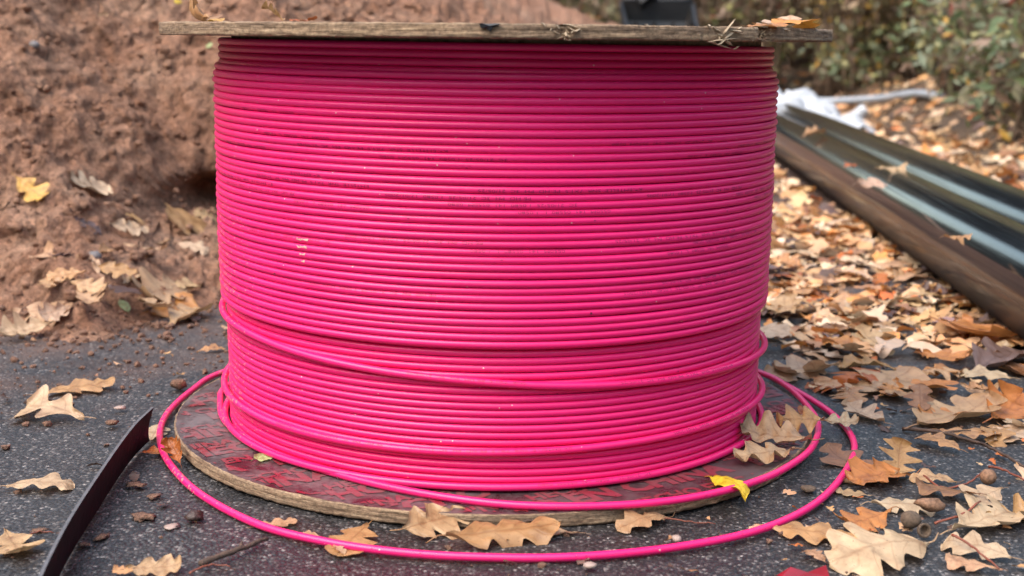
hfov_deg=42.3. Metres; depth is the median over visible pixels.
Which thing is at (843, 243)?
oak leaf
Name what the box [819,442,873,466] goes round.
oak leaf
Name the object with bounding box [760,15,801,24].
oak leaf
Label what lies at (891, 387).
oak leaf
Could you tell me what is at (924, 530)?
acorn cup
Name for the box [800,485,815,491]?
seed pod
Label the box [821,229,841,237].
oak leaf
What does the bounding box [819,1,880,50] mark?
shrub
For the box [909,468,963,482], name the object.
oak leaf
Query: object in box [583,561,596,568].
pebble
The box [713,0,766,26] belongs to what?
shrub
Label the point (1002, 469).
twig
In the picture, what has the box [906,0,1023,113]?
bramble
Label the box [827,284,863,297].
oak leaf
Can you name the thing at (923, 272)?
oak leaf
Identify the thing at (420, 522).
oak leaf
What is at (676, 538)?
pebble
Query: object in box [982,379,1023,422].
oak leaf
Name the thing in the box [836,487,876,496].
oak leaf
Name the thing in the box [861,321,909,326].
oak leaf
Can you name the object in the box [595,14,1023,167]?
ground
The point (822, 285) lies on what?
oak leaf
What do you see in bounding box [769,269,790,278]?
oak leaf
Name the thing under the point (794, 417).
oak leaf
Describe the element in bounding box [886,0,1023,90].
bramble
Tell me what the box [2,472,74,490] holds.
oak leaf
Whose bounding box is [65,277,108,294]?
oak leaf
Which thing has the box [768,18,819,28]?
oak leaf
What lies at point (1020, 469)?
oak leaf
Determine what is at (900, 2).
shrub
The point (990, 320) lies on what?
oak leaf
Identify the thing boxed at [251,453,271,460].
oval leaf
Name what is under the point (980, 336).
oak leaf
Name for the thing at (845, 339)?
oak leaf
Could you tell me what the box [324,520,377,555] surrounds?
oak leaf
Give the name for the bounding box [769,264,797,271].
oak leaf
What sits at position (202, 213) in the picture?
oak leaf
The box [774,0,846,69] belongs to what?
shrub
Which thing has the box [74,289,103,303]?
oak leaf
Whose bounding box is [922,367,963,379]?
oak leaf
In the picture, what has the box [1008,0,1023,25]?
bramble
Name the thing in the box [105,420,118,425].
pebble
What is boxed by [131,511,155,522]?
earth lump
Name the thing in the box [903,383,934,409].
oak leaf
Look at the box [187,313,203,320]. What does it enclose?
oak leaf
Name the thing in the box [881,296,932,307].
oak leaf
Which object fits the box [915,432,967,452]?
oak leaf
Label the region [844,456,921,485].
oak leaf
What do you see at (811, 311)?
oak leaf
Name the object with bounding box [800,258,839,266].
oak leaf
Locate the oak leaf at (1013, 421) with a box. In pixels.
[1003,418,1023,426]
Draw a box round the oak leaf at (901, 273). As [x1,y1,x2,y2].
[892,268,918,282]
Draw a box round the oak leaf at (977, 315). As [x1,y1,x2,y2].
[965,311,1001,325]
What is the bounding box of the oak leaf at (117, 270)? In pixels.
[94,261,136,277]
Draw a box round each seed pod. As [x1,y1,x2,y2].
[184,510,203,520]
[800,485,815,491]
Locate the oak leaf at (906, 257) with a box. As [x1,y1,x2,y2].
[897,252,914,260]
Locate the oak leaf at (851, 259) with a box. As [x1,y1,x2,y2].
[835,255,890,271]
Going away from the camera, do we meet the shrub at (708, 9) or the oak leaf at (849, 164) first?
the oak leaf at (849, 164)
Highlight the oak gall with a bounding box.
[979,469,996,484]
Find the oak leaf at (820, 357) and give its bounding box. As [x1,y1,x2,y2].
[794,350,830,360]
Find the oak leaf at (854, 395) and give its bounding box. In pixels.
[831,386,867,406]
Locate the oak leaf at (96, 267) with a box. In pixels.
[75,254,100,272]
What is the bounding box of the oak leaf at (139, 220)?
[126,213,146,225]
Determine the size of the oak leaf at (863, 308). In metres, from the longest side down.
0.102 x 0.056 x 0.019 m
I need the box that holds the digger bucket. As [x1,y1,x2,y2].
[619,0,697,25]
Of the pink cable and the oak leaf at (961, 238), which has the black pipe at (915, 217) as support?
the oak leaf at (961, 238)
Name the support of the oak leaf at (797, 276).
on the asphalt road
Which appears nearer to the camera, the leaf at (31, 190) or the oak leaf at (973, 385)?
the oak leaf at (973, 385)
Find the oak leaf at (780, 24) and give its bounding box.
[741,22,787,26]
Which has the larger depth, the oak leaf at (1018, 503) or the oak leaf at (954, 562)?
the oak leaf at (1018, 503)
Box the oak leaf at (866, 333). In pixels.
[851,324,882,345]
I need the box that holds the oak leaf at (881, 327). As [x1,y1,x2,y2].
[873,322,906,337]
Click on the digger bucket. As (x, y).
(658, 12)
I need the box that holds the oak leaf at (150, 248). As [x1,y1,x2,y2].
[118,241,168,249]
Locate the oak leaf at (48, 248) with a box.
[28,240,57,258]
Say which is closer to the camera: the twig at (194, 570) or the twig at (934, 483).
the twig at (194, 570)
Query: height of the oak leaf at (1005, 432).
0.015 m
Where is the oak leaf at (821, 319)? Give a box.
[812,315,849,323]
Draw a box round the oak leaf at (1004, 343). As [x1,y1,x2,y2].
[967,340,1011,358]
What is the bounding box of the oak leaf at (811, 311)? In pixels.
[800,298,824,313]
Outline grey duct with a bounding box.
[820,90,944,103]
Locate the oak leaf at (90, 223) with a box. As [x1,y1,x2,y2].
[69,216,101,234]
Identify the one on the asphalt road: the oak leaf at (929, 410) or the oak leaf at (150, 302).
the oak leaf at (929, 410)
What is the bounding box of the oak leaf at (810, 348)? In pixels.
[801,345,843,357]
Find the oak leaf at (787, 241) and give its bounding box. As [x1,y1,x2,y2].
[784,237,808,249]
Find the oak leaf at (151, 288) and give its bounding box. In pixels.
[132,267,201,301]
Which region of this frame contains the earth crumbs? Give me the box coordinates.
[0,280,1022,575]
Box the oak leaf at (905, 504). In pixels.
[861,497,935,516]
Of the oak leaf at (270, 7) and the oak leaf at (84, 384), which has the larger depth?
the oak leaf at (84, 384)
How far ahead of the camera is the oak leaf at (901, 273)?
2.38 m
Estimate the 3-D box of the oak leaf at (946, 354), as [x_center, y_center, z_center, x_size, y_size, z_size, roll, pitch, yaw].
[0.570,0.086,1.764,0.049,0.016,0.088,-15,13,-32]
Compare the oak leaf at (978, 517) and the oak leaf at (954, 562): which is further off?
the oak leaf at (978, 517)
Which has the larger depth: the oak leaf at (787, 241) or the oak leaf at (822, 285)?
the oak leaf at (787, 241)
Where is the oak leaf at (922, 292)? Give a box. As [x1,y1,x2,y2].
[908,287,943,298]
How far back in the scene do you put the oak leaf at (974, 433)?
1.43 m
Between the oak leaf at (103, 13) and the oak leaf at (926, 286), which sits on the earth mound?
the oak leaf at (103, 13)
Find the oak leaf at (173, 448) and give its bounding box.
[161,436,181,467]
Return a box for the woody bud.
[913,498,945,511]
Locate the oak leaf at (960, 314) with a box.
[928,311,977,319]
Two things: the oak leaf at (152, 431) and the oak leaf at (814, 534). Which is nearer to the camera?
the oak leaf at (814, 534)
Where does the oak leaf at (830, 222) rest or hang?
on the oak leaf
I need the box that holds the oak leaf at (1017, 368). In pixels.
[1004,362,1023,374]
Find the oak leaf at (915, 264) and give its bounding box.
[903,261,920,267]
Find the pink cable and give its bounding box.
[156,37,857,561]
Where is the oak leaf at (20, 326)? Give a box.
[0,311,61,336]
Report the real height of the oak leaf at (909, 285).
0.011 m
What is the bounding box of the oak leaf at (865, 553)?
[824,522,938,575]
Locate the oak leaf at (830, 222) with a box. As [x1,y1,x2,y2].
[824,218,861,224]
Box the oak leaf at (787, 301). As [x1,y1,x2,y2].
[766,292,801,319]
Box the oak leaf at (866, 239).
[860,236,874,246]
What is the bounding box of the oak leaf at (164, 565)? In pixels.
[115,554,181,575]
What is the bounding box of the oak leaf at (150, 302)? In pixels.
[133,297,172,306]
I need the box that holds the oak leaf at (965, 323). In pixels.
[928,313,1017,336]
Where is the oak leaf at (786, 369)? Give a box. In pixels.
[772,363,800,373]
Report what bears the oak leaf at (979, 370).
on the asphalt road
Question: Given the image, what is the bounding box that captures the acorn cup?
[917,523,931,537]
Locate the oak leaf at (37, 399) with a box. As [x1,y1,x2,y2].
[8,384,95,419]
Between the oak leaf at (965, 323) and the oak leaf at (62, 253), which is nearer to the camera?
the oak leaf at (965, 323)
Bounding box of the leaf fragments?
[0,277,1023,575]
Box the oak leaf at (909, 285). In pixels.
[907,282,946,286]
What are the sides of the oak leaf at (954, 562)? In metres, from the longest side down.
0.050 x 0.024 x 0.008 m
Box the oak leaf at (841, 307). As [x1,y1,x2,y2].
[826,304,850,315]
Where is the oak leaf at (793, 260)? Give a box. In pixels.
[769,252,806,270]
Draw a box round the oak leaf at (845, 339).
[810,335,860,348]
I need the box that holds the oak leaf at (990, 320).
[977,318,996,323]
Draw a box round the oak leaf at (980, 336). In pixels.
[974,335,1005,338]
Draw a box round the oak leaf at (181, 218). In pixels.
[164,202,216,234]
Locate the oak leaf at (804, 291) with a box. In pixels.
[781,288,810,295]
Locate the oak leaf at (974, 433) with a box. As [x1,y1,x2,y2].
[937,427,1001,438]
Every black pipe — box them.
[774,112,1023,339]
[776,102,1023,223]
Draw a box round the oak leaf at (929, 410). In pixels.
[918,404,965,414]
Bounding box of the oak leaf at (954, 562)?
[945,553,1007,570]
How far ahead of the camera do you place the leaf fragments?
1.26 m
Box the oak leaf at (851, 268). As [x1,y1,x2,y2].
[834,264,876,280]
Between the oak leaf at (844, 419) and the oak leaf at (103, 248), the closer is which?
the oak leaf at (844, 419)
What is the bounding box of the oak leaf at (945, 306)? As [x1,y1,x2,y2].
[936,304,966,311]
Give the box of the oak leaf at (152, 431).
[149,424,170,442]
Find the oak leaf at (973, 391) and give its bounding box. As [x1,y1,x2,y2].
[959,382,1001,393]
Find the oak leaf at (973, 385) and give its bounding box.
[965,381,987,390]
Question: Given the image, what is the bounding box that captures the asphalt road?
[0,140,1023,575]
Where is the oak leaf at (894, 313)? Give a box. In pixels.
[882,308,913,318]
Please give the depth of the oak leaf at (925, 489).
1.25 m
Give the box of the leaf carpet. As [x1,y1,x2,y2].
[761,201,1023,358]
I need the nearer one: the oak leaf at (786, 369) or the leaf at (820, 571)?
the leaf at (820, 571)
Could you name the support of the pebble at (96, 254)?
on the earth mound
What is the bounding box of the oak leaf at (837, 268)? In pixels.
[834,266,857,275]
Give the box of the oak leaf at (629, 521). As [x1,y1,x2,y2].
[615,509,674,533]
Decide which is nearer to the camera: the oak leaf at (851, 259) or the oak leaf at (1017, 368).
the oak leaf at (1017, 368)
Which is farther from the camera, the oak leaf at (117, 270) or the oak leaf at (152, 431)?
the oak leaf at (117, 270)
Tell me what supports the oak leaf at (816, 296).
on the asphalt road
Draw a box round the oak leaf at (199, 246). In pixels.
[176,241,208,254]
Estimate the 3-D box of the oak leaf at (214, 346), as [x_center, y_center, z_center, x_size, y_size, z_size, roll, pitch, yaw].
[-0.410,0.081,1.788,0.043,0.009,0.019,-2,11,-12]
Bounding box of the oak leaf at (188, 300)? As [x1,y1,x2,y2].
[140,292,198,317]
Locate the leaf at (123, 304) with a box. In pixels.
[118,300,129,311]
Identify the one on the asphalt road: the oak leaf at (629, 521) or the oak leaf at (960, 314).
the oak leaf at (629, 521)
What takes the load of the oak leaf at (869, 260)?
on the asphalt road
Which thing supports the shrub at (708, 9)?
on the ground
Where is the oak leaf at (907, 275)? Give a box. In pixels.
[897,272,944,282]
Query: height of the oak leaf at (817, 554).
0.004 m
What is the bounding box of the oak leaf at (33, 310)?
[4,301,72,326]
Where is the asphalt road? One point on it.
(64, 446)
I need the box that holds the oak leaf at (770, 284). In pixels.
[768,282,785,289]
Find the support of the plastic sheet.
on the black pipe at (1003, 198)
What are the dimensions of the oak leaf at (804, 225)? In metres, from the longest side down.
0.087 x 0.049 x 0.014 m
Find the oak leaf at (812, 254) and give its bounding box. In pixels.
[786,250,823,257]
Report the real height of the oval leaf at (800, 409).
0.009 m
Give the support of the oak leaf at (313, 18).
on the cable reel
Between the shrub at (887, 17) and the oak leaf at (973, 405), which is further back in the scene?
the shrub at (887, 17)
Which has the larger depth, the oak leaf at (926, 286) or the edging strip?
the oak leaf at (926, 286)
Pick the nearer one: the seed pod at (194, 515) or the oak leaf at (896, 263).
the seed pod at (194, 515)
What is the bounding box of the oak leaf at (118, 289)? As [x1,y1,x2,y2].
[107,284,142,294]
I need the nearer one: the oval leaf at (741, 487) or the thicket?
the oval leaf at (741, 487)
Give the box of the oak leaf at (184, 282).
[175,277,199,288]
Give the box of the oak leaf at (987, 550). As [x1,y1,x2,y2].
[940,530,1023,560]
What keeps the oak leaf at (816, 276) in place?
on the asphalt road
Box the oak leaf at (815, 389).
[804,382,851,392]
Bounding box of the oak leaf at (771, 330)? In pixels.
[760,322,791,337]
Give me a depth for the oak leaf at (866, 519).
1.18 m
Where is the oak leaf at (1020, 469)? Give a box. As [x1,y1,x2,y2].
[1014,464,1023,480]
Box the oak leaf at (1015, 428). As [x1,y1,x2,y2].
[985,423,1023,442]
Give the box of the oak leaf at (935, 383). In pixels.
[909,379,958,389]
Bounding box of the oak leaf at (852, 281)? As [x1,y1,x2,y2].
[829,274,865,284]
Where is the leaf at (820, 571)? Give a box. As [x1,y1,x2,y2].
[776,565,828,575]
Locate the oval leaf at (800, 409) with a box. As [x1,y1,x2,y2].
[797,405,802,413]
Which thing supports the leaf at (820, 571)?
on the asphalt road
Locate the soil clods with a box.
[0,0,414,323]
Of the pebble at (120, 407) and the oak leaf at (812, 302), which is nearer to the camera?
the pebble at (120, 407)
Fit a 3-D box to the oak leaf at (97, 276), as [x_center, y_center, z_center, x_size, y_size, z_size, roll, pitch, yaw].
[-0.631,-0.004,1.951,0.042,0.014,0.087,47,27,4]
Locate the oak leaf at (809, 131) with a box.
[801,125,826,137]
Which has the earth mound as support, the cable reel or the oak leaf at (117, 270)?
the oak leaf at (117, 270)
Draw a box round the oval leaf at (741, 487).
[705,475,749,501]
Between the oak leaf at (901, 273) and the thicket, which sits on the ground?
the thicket
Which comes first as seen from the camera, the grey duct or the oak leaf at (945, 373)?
the oak leaf at (945, 373)
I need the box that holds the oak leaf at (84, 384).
[28,377,114,394]
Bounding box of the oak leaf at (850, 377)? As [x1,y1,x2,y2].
[828,365,881,383]
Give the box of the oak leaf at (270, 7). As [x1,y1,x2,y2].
[261,1,284,20]
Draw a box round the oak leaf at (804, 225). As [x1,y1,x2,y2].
[785,224,814,228]
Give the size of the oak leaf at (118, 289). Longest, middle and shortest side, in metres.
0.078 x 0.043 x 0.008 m
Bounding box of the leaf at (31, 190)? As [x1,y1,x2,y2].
[12,173,49,201]
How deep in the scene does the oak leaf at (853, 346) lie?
1.76 m
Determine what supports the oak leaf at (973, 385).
on the oak leaf at (973, 391)
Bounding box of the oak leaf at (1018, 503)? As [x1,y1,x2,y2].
[986,493,1023,519]
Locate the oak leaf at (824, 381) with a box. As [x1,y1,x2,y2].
[808,376,849,390]
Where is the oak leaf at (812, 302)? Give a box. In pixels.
[796,297,824,307]
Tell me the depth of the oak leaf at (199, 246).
2.25 m
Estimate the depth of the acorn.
1.15 m
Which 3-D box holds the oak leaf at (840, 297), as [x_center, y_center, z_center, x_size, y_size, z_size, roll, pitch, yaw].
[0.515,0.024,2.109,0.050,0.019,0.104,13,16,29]
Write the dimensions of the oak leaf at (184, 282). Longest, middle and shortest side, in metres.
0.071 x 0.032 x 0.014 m
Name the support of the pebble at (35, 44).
on the earth mound
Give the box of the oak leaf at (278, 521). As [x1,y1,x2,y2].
[249,517,296,527]
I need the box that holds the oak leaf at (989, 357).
[972,337,1023,368]
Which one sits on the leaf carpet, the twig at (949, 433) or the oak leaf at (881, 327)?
the oak leaf at (881, 327)
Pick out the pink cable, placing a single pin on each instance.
(460, 209)
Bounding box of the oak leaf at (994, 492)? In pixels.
[959,484,1006,505]
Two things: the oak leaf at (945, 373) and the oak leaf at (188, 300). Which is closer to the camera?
the oak leaf at (945, 373)
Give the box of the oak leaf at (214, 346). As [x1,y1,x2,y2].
[194,343,224,351]
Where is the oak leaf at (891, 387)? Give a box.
[877,377,906,396]
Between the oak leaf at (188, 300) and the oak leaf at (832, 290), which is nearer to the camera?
the oak leaf at (188, 300)
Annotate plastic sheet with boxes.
[776,87,875,133]
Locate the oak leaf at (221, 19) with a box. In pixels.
[208,18,224,21]
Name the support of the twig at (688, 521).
on the asphalt road
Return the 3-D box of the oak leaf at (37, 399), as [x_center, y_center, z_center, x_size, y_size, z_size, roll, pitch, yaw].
[-0.508,0.137,1.468,0.103,0.028,0.068,4,24,19]
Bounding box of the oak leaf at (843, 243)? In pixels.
[840,241,863,246]
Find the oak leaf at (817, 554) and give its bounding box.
[801,549,827,562]
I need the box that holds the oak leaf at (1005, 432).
[980,422,1015,446]
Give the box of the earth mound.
[0,0,616,342]
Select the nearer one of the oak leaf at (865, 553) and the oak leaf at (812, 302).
the oak leaf at (865, 553)
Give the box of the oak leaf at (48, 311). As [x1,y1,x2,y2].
[38,302,76,320]
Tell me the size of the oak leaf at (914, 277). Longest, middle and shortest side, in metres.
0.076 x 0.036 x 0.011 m
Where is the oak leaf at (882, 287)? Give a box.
[864,284,899,290]
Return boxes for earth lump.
[30,527,48,531]
[77,541,90,545]
[93,533,109,540]
[124,481,146,486]
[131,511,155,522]
[145,493,162,499]
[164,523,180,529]
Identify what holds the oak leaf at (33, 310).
on the earth mound
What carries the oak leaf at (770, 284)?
on the asphalt road
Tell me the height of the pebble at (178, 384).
0.014 m
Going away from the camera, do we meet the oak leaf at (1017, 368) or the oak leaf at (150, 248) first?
the oak leaf at (1017, 368)
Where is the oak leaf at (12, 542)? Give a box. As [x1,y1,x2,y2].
[0,528,44,553]
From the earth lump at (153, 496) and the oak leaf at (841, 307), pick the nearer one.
the earth lump at (153, 496)
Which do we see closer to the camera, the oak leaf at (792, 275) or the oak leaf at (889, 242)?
the oak leaf at (792, 275)
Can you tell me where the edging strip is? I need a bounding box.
[39,407,153,575]
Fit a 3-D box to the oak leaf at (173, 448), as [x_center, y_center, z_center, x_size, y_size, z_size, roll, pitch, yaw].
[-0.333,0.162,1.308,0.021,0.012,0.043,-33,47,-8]
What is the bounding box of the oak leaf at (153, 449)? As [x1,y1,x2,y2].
[136,438,177,453]
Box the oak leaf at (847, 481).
[843,470,897,484]
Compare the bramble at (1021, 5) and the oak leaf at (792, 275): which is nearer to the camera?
the oak leaf at (792, 275)
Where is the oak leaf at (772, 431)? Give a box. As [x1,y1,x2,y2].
[741,410,824,442]
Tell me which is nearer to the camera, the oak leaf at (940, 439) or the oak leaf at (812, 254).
the oak leaf at (940, 439)
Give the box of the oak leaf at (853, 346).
[831,342,869,351]
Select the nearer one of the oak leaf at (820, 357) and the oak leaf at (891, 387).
the oak leaf at (891, 387)
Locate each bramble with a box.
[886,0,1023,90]
[900,7,1023,143]
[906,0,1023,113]
[972,0,1022,51]
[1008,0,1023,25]
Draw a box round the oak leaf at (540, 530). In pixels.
[426,516,559,549]
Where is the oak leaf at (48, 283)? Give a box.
[36,276,59,287]
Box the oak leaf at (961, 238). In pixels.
[939,234,971,245]
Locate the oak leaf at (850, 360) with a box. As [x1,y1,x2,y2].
[837,354,906,369]
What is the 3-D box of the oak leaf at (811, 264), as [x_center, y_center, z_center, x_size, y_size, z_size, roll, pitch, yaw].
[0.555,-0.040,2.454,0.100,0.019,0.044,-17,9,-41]
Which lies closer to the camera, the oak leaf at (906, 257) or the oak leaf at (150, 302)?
the oak leaf at (150, 302)
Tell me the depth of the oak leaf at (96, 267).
2.01 m
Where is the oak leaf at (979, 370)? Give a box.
[958,364,1019,379]
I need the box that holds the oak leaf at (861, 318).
[825,314,866,322]
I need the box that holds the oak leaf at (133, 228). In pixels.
[105,218,148,235]
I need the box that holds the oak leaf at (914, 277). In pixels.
[909,270,930,279]
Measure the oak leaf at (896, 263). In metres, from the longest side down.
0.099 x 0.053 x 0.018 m
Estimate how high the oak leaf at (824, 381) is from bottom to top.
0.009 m
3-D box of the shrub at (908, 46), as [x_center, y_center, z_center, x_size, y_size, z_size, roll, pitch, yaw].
[2.635,-1.657,8.610,0.923,0.556,0.941,6,12,25]
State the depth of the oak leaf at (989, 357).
1.76 m
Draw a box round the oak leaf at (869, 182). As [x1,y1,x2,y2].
[852,177,887,187]
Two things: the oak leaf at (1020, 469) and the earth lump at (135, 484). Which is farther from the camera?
the oak leaf at (1020, 469)
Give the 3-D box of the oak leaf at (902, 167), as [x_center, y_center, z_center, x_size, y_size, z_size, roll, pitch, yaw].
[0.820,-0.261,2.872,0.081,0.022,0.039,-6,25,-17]
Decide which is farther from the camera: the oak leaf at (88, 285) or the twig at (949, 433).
the oak leaf at (88, 285)
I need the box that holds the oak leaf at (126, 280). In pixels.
[121,274,140,284]
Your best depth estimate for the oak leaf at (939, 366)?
1.70 m
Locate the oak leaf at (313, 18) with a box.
[285,15,316,20]
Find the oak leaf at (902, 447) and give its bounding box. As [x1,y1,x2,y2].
[879,437,922,480]
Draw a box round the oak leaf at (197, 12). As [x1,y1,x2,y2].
[189,0,220,20]
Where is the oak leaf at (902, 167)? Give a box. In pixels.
[874,162,907,171]
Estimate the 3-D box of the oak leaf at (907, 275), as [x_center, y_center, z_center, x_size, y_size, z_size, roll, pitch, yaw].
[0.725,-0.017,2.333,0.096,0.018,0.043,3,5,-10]
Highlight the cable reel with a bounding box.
[158,18,832,527]
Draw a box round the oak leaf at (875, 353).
[870,345,894,356]
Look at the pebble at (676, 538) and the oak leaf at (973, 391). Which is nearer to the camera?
the pebble at (676, 538)
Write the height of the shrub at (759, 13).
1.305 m
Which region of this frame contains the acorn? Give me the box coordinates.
[900,511,921,528]
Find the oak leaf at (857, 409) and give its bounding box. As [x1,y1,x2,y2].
[841,398,890,423]
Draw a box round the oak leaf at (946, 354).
[914,348,973,360]
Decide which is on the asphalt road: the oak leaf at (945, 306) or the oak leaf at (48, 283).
the oak leaf at (945, 306)
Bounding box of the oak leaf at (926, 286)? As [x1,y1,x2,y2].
[882,281,947,295]
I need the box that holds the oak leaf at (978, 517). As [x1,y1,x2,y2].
[939,493,1023,534]
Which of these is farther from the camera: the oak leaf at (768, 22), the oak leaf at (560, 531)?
the oak leaf at (768, 22)
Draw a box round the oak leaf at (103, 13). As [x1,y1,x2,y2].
[94,11,107,16]
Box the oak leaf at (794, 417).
[776,404,831,442]
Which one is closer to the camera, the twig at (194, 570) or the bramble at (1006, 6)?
the twig at (194, 570)
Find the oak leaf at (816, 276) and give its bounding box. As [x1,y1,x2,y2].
[802,272,850,283]
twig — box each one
[30,530,53,534]
[189,563,230,573]
[198,537,268,566]
[664,517,715,523]
[902,427,1023,467]
[923,473,979,488]
[934,501,980,524]
[951,534,999,569]
[988,465,1023,480]
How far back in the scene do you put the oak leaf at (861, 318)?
1.95 m
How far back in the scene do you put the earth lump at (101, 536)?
1.12 m
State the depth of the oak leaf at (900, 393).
1.58 m
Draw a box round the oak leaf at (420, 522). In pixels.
[390,503,469,539]
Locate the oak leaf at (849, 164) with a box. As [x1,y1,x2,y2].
[844,162,856,167]
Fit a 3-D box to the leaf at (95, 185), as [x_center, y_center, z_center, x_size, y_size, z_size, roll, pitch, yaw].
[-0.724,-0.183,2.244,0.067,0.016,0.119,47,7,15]
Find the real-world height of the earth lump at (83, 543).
0.002 m
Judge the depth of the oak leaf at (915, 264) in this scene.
2.48 m
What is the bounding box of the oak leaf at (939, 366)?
[923,363,961,375]
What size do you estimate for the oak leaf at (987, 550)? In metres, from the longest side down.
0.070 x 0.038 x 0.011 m
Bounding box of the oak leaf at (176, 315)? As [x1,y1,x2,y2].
[162,303,212,327]
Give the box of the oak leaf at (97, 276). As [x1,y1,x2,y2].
[70,273,107,293]
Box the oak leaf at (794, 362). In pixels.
[764,354,826,381]
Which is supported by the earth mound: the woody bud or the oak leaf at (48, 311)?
the oak leaf at (48, 311)
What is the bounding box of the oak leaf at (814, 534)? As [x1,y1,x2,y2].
[761,521,854,544]
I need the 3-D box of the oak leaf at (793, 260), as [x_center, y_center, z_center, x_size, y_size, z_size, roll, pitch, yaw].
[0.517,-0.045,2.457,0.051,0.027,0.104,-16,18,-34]
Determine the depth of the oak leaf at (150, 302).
1.97 m
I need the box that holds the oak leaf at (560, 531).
[553,528,587,534]
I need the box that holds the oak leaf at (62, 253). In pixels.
[44,249,70,256]
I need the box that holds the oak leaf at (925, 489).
[915,477,987,495]
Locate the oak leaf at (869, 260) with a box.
[844,259,872,263]
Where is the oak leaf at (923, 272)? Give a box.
[895,267,930,277]
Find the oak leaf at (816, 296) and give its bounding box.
[802,292,829,298]
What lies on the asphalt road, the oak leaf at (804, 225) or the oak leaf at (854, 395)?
the oak leaf at (854, 395)
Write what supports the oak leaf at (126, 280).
on the earth mound
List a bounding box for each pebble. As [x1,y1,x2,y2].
[29,40,39,48]
[87,251,101,258]
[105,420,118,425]
[114,406,125,409]
[170,378,186,389]
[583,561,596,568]
[672,534,681,541]
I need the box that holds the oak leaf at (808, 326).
[796,324,828,331]
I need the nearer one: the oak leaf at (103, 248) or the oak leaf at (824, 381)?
the oak leaf at (824, 381)
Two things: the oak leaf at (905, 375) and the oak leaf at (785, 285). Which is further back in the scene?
the oak leaf at (785, 285)
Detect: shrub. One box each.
[687,0,750,26]
[703,0,824,93]
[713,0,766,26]
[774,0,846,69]
[784,0,891,97]
[797,19,908,91]
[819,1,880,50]
[840,6,950,76]
[851,0,968,73]
[853,0,935,74]
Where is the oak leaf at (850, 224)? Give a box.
[832,223,854,225]
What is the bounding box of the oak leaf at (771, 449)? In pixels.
[733,440,804,463]
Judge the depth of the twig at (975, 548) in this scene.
1.10 m
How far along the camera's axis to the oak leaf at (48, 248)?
2.02 m
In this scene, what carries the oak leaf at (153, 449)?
on the asphalt road
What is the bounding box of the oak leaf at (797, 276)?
[788,269,806,280]
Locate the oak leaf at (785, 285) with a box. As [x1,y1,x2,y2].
[778,279,808,289]
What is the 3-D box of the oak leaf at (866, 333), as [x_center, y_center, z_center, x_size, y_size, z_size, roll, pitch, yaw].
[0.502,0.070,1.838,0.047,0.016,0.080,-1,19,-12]
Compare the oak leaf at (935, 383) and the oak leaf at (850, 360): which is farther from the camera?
the oak leaf at (850, 360)
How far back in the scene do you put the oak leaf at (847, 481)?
1.28 m
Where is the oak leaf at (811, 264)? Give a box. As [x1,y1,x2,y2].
[794,262,819,269]
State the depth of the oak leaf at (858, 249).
2.60 m
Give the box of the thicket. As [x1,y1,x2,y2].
[551,0,1023,26]
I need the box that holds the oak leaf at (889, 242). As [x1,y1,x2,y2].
[874,234,891,244]
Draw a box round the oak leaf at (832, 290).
[820,286,846,293]
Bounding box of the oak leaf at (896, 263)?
[875,258,912,270]
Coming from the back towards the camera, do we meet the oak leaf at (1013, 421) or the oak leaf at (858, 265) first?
the oak leaf at (858, 265)
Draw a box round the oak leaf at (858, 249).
[847,248,874,255]
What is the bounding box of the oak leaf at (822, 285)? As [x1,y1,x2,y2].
[781,279,832,287]
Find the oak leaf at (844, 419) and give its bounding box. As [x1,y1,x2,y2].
[820,411,858,426]
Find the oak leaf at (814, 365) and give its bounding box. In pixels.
[796,359,841,372]
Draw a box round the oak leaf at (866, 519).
[833,506,901,531]
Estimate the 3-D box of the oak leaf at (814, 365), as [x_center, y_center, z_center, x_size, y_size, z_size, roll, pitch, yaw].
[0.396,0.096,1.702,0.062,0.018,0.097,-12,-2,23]
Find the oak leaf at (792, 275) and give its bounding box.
[772,272,801,277]
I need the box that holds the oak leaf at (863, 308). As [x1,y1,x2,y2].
[834,305,871,313]
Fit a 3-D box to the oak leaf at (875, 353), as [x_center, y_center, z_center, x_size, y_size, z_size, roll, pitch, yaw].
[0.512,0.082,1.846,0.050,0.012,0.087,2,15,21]
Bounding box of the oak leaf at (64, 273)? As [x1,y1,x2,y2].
[46,267,90,283]
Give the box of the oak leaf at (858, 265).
[821,264,870,268]
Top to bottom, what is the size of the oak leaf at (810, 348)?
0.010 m
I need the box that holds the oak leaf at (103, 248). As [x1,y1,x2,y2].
[99,242,115,252]
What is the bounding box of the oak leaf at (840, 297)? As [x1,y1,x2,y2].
[826,292,855,306]
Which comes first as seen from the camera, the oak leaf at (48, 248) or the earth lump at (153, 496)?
the earth lump at (153, 496)
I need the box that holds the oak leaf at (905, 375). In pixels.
[829,366,930,395]
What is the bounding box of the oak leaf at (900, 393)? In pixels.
[885,389,934,397]
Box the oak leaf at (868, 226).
[865,222,878,232]
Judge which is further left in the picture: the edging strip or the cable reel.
the edging strip
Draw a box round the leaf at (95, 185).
[65,170,112,194]
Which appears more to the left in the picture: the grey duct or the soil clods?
the soil clods
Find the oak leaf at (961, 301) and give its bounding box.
[944,299,976,307]
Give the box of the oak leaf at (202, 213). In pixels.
[193,208,216,221]
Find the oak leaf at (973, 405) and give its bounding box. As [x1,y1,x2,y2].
[904,390,1007,428]
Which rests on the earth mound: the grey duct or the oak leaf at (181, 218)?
the oak leaf at (181, 218)

